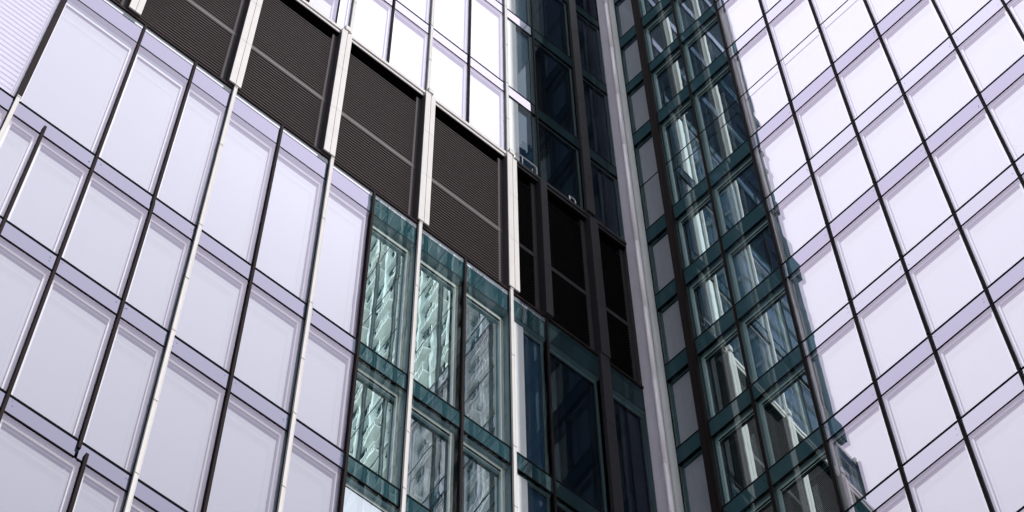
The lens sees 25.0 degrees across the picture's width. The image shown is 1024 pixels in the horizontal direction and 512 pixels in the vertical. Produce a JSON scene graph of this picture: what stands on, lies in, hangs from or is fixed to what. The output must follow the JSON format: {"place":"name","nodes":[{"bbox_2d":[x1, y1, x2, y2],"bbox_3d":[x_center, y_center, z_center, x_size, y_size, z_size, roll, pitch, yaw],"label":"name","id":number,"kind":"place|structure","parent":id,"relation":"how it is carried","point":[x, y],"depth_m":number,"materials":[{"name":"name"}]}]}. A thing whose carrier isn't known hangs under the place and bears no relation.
{"place":"outdoors","nodes":[
{"label":"outdoors","id":0,"kind":"place"},
{"bbox_2d":[0,0,656,511],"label":"office tower","id":1,"kind":"structure","parent":0,"point":[312,254],"depth_m":44.55,"materials":[{"name":"white glass"}]},
{"bbox_2d":[0,115,39,216],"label":"window","id":2,"kind":"structure","parent":1,"relation":"in","point":[17,143],"depth_m":39.32,"materials":[{"name":"white glass"}]},
{"bbox_2d":[0,237,50,390],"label":"window","id":3,"kind":"structure","parent":1,"relation":"in","point":[22,282],"depth_m":35.94,"materials":[{"name":"white glass"}]},
{"bbox_2d":[0,0,59,95],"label":"window","id":4,"kind":"structure","parent":1,"relation":"in","point":[23,23],"depth_m":42.97,"materials":[{"name":"white glass"}]},
{"bbox_2d":[0,414,81,511],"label":"window","id":5,"kind":"structure","parent":1,"relation":"in","point":[35,477],"depth_m":32.78,"materials":[{"name":"white glass"}]},
{"bbox_2d":[7,138,89,253],"bbox_3d":[-7.821,-1.005,38.954,1.008,3.390,0.140,36,-69,-17],"label":"window","id":6,"kind":"structure","parent":1,"relation":"in","point":[46,200],"depth_m":39.08,"materials":[{"name":"white glass"}]},
{"bbox_2d":[11,276,116,438],"bbox_3d":[-6.886,1.533,35.524,1.218,3.890,0.140,36,-69,-17],"label":"window","id":7,"kind":"structure","parent":1,"relation":"in","point":[61,363],"depth_m":35.60,"materials":[{"name":"white glass"}]},
{"bbox_2d":[20,0,136,152],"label":"window","id":8,"kind":"structure","parent":1,"relation":"in","point":[75,83],"depth_m":43.46,"materials":[{"name":"white glass"}]},
{"bbox_2d":[72,468,126,511],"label":"window","id":9,"kind":"structure","parent":1,"relation":"in","point":[94,494],"depth_m":33.45,"materials":[{"name":"white glass"}]},
{"bbox_2d":[62,174,148,297],"bbox_3d":[-6.923,-0.344,39.292,1.218,3.390,0.140,36,-69,-17],"label":"window","id":10,"kind":"structure","parent":1,"relation":"in","point":[102,242],"depth_m":39.43,"materials":[{"name":"white glass"}]},
{"bbox_2d":[83,318,163,473],"bbox_3d":[-6.034,2.160,35.845,0.887,3.890,0.140,36,-69,-17],"label":"window","id":11,"kind":"structure","parent":1,"relation":"in","point":[115,427],"depth_m":35.92,"materials":[{"name":"white glass"}]},
{"bbox_2d":[130,498,155,511],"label":"window","id":12,"kind":"structure","parent":1,"relation":"in","point":[135,507],"depth_m":33.85,"materials":[{"name":"white glass"}]},
{"bbox_2d":[99,45,188,194],"bbox_3d":[-6.971,-2.598,43.811,1.208,5.470,0.140,36,-69,-17],"label":"window","id":13,"kind":"structure","parent":1,"relation":"in","point":[135,144],"depth_m":43.90,"materials":[{"name":"white glass"}]},
{"bbox_2d":[126,213,191,329],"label":"window","id":14,"kind":"structure","parent":1,"relation":"in","point":[155,285],"depth_m":39.75,"materials":[{"name":"white glass"}]},
{"bbox_2d":[138,353,226,511],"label":"window","id":15,"kind":"structure","parent":1,"relation":"in","point":[180,445],"depth_m":36.26,"materials":[{"name":"white glass"}]},
{"bbox_2d":[157,83,226,224],"bbox_3d":[-6.120,-1.971,44.132,0.897,5.470,0.140,36,-69,-17],"label":"window","id":16,"kind":"structure","parent":1,"relation":"in","point":[185,178],"depth_m":44.22,"materials":[{"name":"white glass"}]},
{"bbox_2d":[175,247,247,371],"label":"window","id":17,"kind":"structure","parent":1,"relation":"in","point":[209,318],"depth_m":40.08,"materials":[{"name":"white glass"}]},
{"bbox_2d":[202,112,276,263],"bbox_3d":[-5.252,-1.332,44.458,1.167,5.470,0.140,36,-69,-17],"label":"window","id":18,"kind":"structure","parent":1,"relation":"in","point":[235,205],"depth_m":44.56,"materials":[{"name":"white glass"}]},
{"bbox_2d":[207,395,286,511],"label":"window","id":19,"kind":"structure","parent":1,"relation":"in","point":[247,473],"depth_m":37.04,"materials":[{"name":"white glass"}]},
{"bbox_2d":[234,285,303,412],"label":"window","id":20,"kind":"structure","parent":1,"relation":"in","point":[267,360],"depth_m":40.44,"materials":[{"name":"white glass"}]},
{"bbox_2d":[256,147,324,302],"bbox_3d":[-4.303,-0.633,44.816,1.192,5.470,0.140,36,-69,-17],"label":"window","id":21,"kind":"structure","parent":1,"relation":"in","point":[289,235],"depth_m":44.92,"materials":[{"name":"white glass"}]},
{"bbox_2d":[283,437,342,511],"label":"window","id":22,"kind":"structure","parent":1,"relation":"in","point":[312,485],"depth_m":37.99,"materials":[{"name":"white glass"}]},
{"bbox_2d":[309,0,338,21],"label":"window","id":23,"kind":"structure","parent":1,"relation":"in","point":[328,8],"depth_m":55.58,"materials":[{"name":"white glass"}]},
{"bbox_2d":[296,325,354,450],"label":"window","id":24,"kind":"structure","parent":1,"relation":"in","point":[324,395],"depth_m":40.80,"materials":[{"name":"white glass"}]},
{"bbox_2d":[313,184,370,336],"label":"window","id":25,"kind":"structure","parent":1,"relation":"in","point":[338,288],"depth_m":45.27,"materials":[{"name":"white glass"}]},
{"bbox_2d":[335,0,352,27],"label":"window","id":26,"kind":"structure","parent":1,"relation":"in","point":[344,8],"depth_m":55.98,"materials":[{"name":"glass"}]},
{"bbox_2d":[343,477,397,511],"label":"window","id":27,"kind":"structure","parent":1,"relation":"in","point":[357,498],"depth_m":38.88,"materials":[{"name":"white glass"}]},
{"bbox_2d":[352,0,392,60],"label":"window","id":28,"kind":"structure","parent":1,"relation":"in","point":[372,20],"depth_m":56.80,"materials":[{"name":"white glass"}]},
{"bbox_2d":[349,359,405,488],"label":"window","id":29,"kind":"structure","parent":1,"relation":"in","point":[376,441],"depth_m":41.27,"materials":[{"name":"teal glass"}]},
{"bbox_2d":[361,215,414,372],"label":"window","id":30,"kind":"structure","parent":1,"relation":"in","point":[389,287],"depth_m":45.76,"materials":[{"name":"teal glass"}]},
{"bbox_2d":[389,10,428,89],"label":"window","id":31,"kind":"structure","parent":1,"relation":"in","point":[409,45],"depth_m":57.30,"materials":[{"name":"white glass"}]},
{"bbox_2d":[398,0,430,24],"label":"window","id":32,"kind":"structure","parent":1,"relation":"in","point":[422,8],"depth_m":60.26,"materials":[{"name":"white glass"}]},
{"bbox_2d":[406,397,459,511],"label":"window","id":33,"kind":"structure","parent":1,"relation":"in","point":[431,461],"depth_m":41.72,"materials":[{"name":"teal glass"}]},
{"bbox_2d":[413,250,462,409],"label":"window","id":34,"kind":"structure","parent":1,"relation":"in","point":[437,342],"depth_m":46.14,"materials":[{"name":"teal glass"}]},
{"bbox_2d":[430,39,467,120],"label":"window","id":35,"kind":"structure","parent":1,"relation":"in","point":[449,75],"depth_m":57.69,"materials":[{"name":"white glass"}]},
{"bbox_2d":[434,0,468,53],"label":"window","id":36,"kind":"structure","parent":1,"relation":"in","point":[451,17],"depth_m":61.43,"materials":[{"name":"white glass"}]},
{"bbox_2d":[462,432,510,511],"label":"window","id":37,"kind":"structure","parent":1,"relation":"in","point":[486,479],"depth_m":42.57,"materials":[{"name":"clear glass"}]},
{"bbox_2d":[464,282,509,445],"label":"window","id":38,"kind":"structure","parent":1,"relation":"in","point":[486,387],"depth_m":46.49,"materials":[{"name":"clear glass"}]},
{"bbox_2d":[469,67,505,150],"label":"window","id":39,"kind":"structure","parent":1,"relation":"in","point":[487,103],"depth_m":58.03,"materials":[{"name":"white glass"}]},
{"bbox_2d":[471,0,503,80],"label":"window","id":40,"kind":"structure","parent":1,"relation":"in","point":[487,25],"depth_m":62.50,"materials":[{"name":"white glass"}]},
{"bbox_2d":[507,0,531,26],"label":"window","id":41,"kind":"structure","parent":1,"relation":"in","point":[521,8],"depth_m":66.57,"materials":[{"name":"blue glass"}]},
{"bbox_2d":[507,19,534,104],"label":"window","id":42,"kind":"structure","parent":1,"relation":"in","point":[520,50],"depth_m":62.79,"materials":[{"name":"blue glass"}]},
{"bbox_2d":[509,97,537,172],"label":"window","id":43,"kind":"structure","parent":1,"relation":"in","point":[522,125],"depth_m":58.40,"materials":[{"name":"blue glass"}]},
{"bbox_2d":[514,317,551,475],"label":"window","id":44,"kind":"structure","parent":1,"relation":"in","point":[532,426],"depth_m":46.64,"materials":[{"name":"blue glass"}]},
{"bbox_2d":[517,469,553,511],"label":"window","id":45,"kind":"structure","parent":1,"relation":"in","point":[531,498],"depth_m":43.27,"materials":[{"name":"blue glass"}]},
{"bbox_2d":[532,0,571,57],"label":"window","id":46,"kind":"structure","parent":1,"relation":"in","point":[550,17],"depth_m":67.86,"materials":[{"name":"black glass"}]},
{"bbox_2d":[534,40,577,137],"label":"window","id":47,"kind":"structure","parent":1,"relation":"in","point":[555,95],"depth_m":63.24,"materials":[{"name":"black glass"}]},
{"bbox_2d":[538,120,584,208],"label":"window","id":48,"kind":"structure","parent":1,"relation":"in","point":[560,166],"depth_m":58.74,"materials":[{"name":"black glass"}]},
{"bbox_2d":[557,499,575,511],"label":"window","id":49,"kind":"structure","parent":1,"relation":"in","point":[560,507],"depth_m":43.76,"materials":[{"name":"black glass"}]},
{"bbox_2d":[549,343,610,511],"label":"window","id":50,"kind":"structure","parent":1,"relation":"in","point":[578,448],"depth_m":47.05,"materials":[{"name":"black glass"}]},
{"bbox_2d":[576,12,605,83],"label":"window","id":51,"kind":"structure","parent":1,"relation":"in","point":[590,44],"depth_m":68.65,"materials":[{"name":"black glass"}]},
{"bbox_2d":[582,76,615,166],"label":"window","id":52,"kind":"structure","parent":1,"relation":"in","point":[600,137],"depth_m":63.67,"materials":[{"name":"black glass"}]},
{"bbox_2d":[590,159,624,239],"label":"window","id":53,"kind":"structure","parent":1,"relation":"in","point":[608,211],"depth_m":59.16,"materials":[{"name":"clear glass"}]},
{"bbox_2d":[612,388,656,511],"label":"window","id":54,"kind":"structure","parent":1,"relation":"in","point":[637,480],"depth_m":48.03,"materials":[{"name":"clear glass"}]},
{"bbox_2d":[596,0,1023,511],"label":"office tower","id":55,"kind":"structure","parent":0,"point":[822,205],"depth_m":48.63,"materials":[{"name":"white glass"}]},
{"bbox_2d":[614,0,633,38],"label":"window","id":56,"kind":"structure","parent":55,"relation":"in","point":[624,12],"depth_m":70.00,"materials":[{"name":"grey glass"}]},
{"bbox_2d":[621,37,641,84],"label":"window","id":57,"kind":"structure","parent":55,"relation":"in","point":[630,54],"depth_m":66.78,"materials":[{"name":"grey glass"}]},
{"bbox_2d":[627,81,648,134],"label":"window","id":58,"kind":"structure","parent":55,"relation":"in","point":[639,113],"depth_m":63.63,"materials":[{"name":"grey glass"}]},
{"bbox_2d":[634,132,663,228],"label":"window","id":59,"kind":"structure","parent":55,"relation":"in","point":[650,185],"depth_m":59.19,"materials":[{"name":"grey glass"}]},
{"bbox_2d":[639,0,659,17],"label":"window","id":60,"kind":"structure","parent":55,"relation":"in","point":[647,5],"depth_m":69.02,"materials":[{"name":"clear glass"}]},
{"bbox_2d":[643,4,677,61],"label":"window","id":61,"kind":"structure","parent":55,"relation":"in","point":[661,32],"depth_m":66.49,"materials":[{"name":"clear glass"}]},
{"bbox_2d":[648,228,673,293],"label":"window","id":62,"kind":"structure","parent":55,"relation":"in","point":[661,261],"depth_m":55.15,"materials":[{"name":"grey glass"}]},
{"bbox_2d":[650,47,686,111],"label":"window","id":63,"kind":"structure","parent":55,"relation":"in","point":[669,79],"depth_m":63.33,"materials":[{"name":"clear glass"}]},
{"bbox_2d":[657,293,684,364],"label":"window","id":64,"kind":"structure","parent":55,"relation":"in","point":[670,318],"depth_m":52.08,"materials":[{"name":"grey glass"}]},
{"bbox_2d":[667,366,697,446],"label":"window","id":65,"kind":"structure","parent":55,"relation":"in","point":[685,418],"depth_m":49.01,"materials":[{"name":"grey glass"}]},
{"bbox_2d":[659,97,705,204],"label":"window","id":66,"kind":"structure","parent":55,"relation":"in","point":[683,152],"depth_m":58.89,"materials":[{"name":"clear glass"}]},
{"bbox_2d":[674,0,712,32],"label":"window","id":67,"kind":"structure","parent":55,"relation":"in","point":[688,11],"depth_m":65.66,"materials":[{"name":"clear glass"}]},
{"bbox_2d":[678,447,710,511],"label":"window","id":68,"kind":"structure","parent":55,"relation":"in","point":[695,487],"depth_m":46.23,"materials":[{"name":"grey glass"}]},
{"bbox_2d":[675,190,717,269],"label":"window","id":69,"kind":"structure","parent":55,"relation":"in","point":[697,227],"depth_m":54.84,"materials":[{"name":"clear glass"}]},
{"bbox_2d":[682,13,724,81],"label":"window","id":70,"kind":"structure","parent":55,"relation":"in","point":[702,48],"depth_m":62.93,"materials":[{"name":"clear glass"}]},
{"bbox_2d":[686,254,731,336],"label":"window","id":71,"kind":"structure","parent":55,"relation":"in","point":[710,298],"depth_m":51.78,"materials":[{"name":"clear glass"}]},
{"bbox_2d":[693,62,746,172],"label":"window","id":72,"kind":"structure","parent":55,"relation":"in","point":[721,123],"depth_m":58.50,"materials":[{"name":"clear glass"}]},
{"bbox_2d":[698,326,747,417],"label":"window","id":73,"kind":"structure","parent":55,"relation":"in","point":[724,374],"depth_m":48.70,"materials":[{"name":"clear glass"}]},
{"bbox_2d":[711,154,761,235],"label":"window","id":74,"kind":"structure","parent":55,"relation":"in","point":[736,195],"depth_m":54.45,"materials":[{"name":"teal glass"}]},
{"bbox_2d":[711,404,764,503],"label":"window","id":75,"kind":"structure","parent":55,"relation":"in","point":[740,459],"depth_m":45.71,"materials":[{"name":"teal glass"}]},
{"bbox_2d":[718,0,762,46],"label":"window","id":76,"kind":"structure","parent":55,"relation":"in","point":[737,16],"depth_m":62.15,"materials":[{"name":"white glass"}]},
{"bbox_2d":[724,216,778,303],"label":"window","id":77,"kind":"structure","parent":55,"relation":"in","point":[753,258],"depth_m":51.38,"materials":[{"name":"teal glass"}]},
{"bbox_2d":[744,490,773,511],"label":"window","id":78,"kind":"structure","parent":55,"relation":"in","point":[765,504],"depth_m":43.63,"materials":[{"name":"teal glass"}]},
{"bbox_2d":[730,27,787,136],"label":"window","id":79,"kind":"structure","parent":55,"relation":"in","point":[762,94],"depth_m":57.96,"materials":[{"name":"white glass"}]},
{"bbox_2d":[739,283,797,383],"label":"window","id":80,"kind":"structure","parent":55,"relation":"in","point":[769,334],"depth_m":48.30,"materials":[{"name":"teal glass"}]},
{"bbox_2d":[761,0,778,12],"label":"window","id":81,"kind":"structure","parent":55,"relation":"in","point":[767,4],"depth_m":61.14,"materials":[{"name":"white glass"}]},
{"bbox_2d":[753,116,805,196],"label":"window","id":82,"kind":"structure","parent":55,"relation":"in","point":[782,154],"depth_m":53.89,"materials":[{"name":"white glass"}]},
{"bbox_2d":[755,361,818,466],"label":"window","id":83,"kind":"structure","parent":55,"relation":"in","point":[787,412],"depth_m":45.29,"materials":[{"name":"teal glass"}]},
{"bbox_2d":[769,179,825,263],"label":"window","id":84,"kind":"structure","parent":55,"relation":"in","point":[798,218],"depth_m":50.83,"materials":[{"name":"white glass"}]},
{"bbox_2d":[769,0,830,98],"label":"window","id":85,"kind":"structure","parent":55,"relation":"in","point":[802,54],"depth_m":57.51,"materials":[{"name":"white glass"}]},
{"bbox_2d":[772,447,839,511],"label":"window","id":86,"kind":"structure","parent":55,"relation":"in","point":[810,488],"depth_m":42.85,"materials":[{"name":"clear glass"}]},
{"bbox_2d":[786,242,847,340],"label":"window","id":87,"kind":"structure","parent":55,"relation":"in","point":[817,291],"depth_m":47.76,"materials":[{"name":"white glass"}]},
{"bbox_2d":[796,78,850,157],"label":"window","id":88,"kind":"structure","parent":55,"relation":"in","point":[825,116],"depth_m":53.47,"materials":[{"name":"white glass"}]},
{"bbox_2d":[806,319,871,422],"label":"window","id":89,"kind":"structure","parent":55,"relation":"in","point":[839,371],"depth_m":44.77,"materials":[{"name":"white glass"}]},
{"bbox_2d":[812,0,872,60],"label":"window","id":90,"kind":"structure","parent":55,"relation":"in","point":[842,22],"depth_m":56.34,"materials":[{"name":"white glass"}]},
{"bbox_2d":[814,138,872,221],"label":"window","id":91,"kind":"structure","parent":55,"relation":"in","point":[846,177],"depth_m":50.41,"materials":[{"name":"white glass"}]},
{"bbox_2d":[827,400,897,509],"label":"window","id":92,"kind":"structure","parent":55,"relation":"in","point":[862,455],"depth_m":41.96,"materials":[{"name":"white glass"}]},
{"bbox_2d":[833,200,898,297],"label":"window","id":93,"kind":"structure","parent":55,"relation":"in","point":[867,248],"depth_m":47.34,"materials":[{"name":"white glass"}]},
{"bbox_2d":[839,40,896,119],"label":"window","id":94,"kind":"structure","parent":55,"relation":"in","point":[869,77],"depth_m":53.05,"materials":[{"name":"white glass"}]},
{"bbox_2d":[866,0,901,23],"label":"window","id":95,"kind":"structure","parent":55,"relation":"in","point":[879,9],"depth_m":55.13,"materials":[{"name":"white glass"}]},
{"bbox_2d":[860,96,921,180],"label":"window","id":96,"kind":"structure","parent":55,"relation":"in","point":[894,135],"depth_m":49.99,"materials":[{"name":"white glass"}]},
{"bbox_2d":[874,489,910,511],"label":"window","id":97,"kind":"structure","parent":55,"relation":"in","point":[900,503],"depth_m":40.00,"materials":[{"name":"white glass"}]},
{"bbox_2d":[858,276,926,378],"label":"window","id":98,"kind":"structure","parent":55,"relation":"in","point":[891,327],"depth_m":44.34,"materials":[{"name":"white glass"}]},
{"bbox_2d":[881,0,947,78],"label":"window","id":99,"kind":"structure","parent":55,"relation":"in","point":[908,42],"depth_m":52.59,"materials":[{"name":"white glass"}]},
{"bbox_2d":[882,158,951,254],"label":"window","id":100,"kind":"structure","parent":55,"relation":"in","point":[917,205],"depth_m":46.91,"materials":[{"name":"white glass"}]},
{"bbox_2d":[881,356,956,463],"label":"window","id":101,"kind":"structure","parent":55,"relation":"in","point":[919,409],"depth_m":41.54,"materials":[{"name":"white glass"}]},
{"bbox_2d":[905,50,976,138],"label":"window","id":102,"kind":"structure","parent":55,"relation":"in","point":[941,94],"depth_m":49.53,"materials":[{"name":"white glass"}]},
{"bbox_2d":[909,231,982,332],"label":"window","id":103,"kind":"structure","parent":55,"relation":"in","point":[945,281],"depth_m":43.92,"materials":[{"name":"white glass"}]},
{"bbox_2d":[909,440,988,511],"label":"window","id":104,"kind":"structure","parent":55,"relation":"in","point":[952,485],"depth_m":39.19,"materials":[{"name":"white glass"}]},
{"bbox_2d":[934,0,988,33],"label":"window","id":105,"kind":"structure","parent":55,"relation":"in","point":[954,13],"depth_m":51.65,"materials":[{"name":"white glass"}]},
{"bbox_2d":[931,110,1010,211],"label":"window","id":106,"kind":"structure","parent":55,"relation":"in","point":[975,156],"depth_m":46.46,"materials":[{"name":"white glass"}]},
{"bbox_2d":[936,308,1016,416],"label":"window","id":107,"kind":"structure","parent":55,"relation":"in","point":[979,360],"depth_m":41.11,"materials":[{"name":"white glass"}]},
{"bbox_2d":[957,8,1023,91],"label":"window","id":108,"kind":"structure","parent":55,"relation":"in","point":[998,44],"depth_m":49.08,"materials":[{"name":"white glass"}]},
{"bbox_2d":[961,180,1023,286],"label":"window","id":109,"kind":"structure","parent":55,"relation":"in","point":[995,237],"depth_m":43.64,"materials":[{"name":"white glass"}]},
{"bbox_2d":[967,391,1023,511],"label":"window","id":110,"kind":"structure","parent":55,"relation":"in","point":[998,447],"depth_m":38.54,"materials":[{"name":"white glass"}]},
{"bbox_2d":[987,75,1023,160],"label":"window","id":111,"kind":"structure","parent":55,"relation":"in","point":[1007,112],"depth_m":46.44,"materials":[{"name":"white glass"}]},
{"bbox_2d":[994,280,1023,367],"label":"window","id":112,"kind":"structure","parent":55,"relation":"in","point":[1010,309],"depth_m":41.19,"materials":[{"name":"white glass"}]},
{"bbox_2d":[1008,0,1023,34],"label":"window","id":113,"kind":"structure","parent":55,"relation":"in","point":[1016,7],"depth_m":49.40,"materials":[{"name":"white glass"}]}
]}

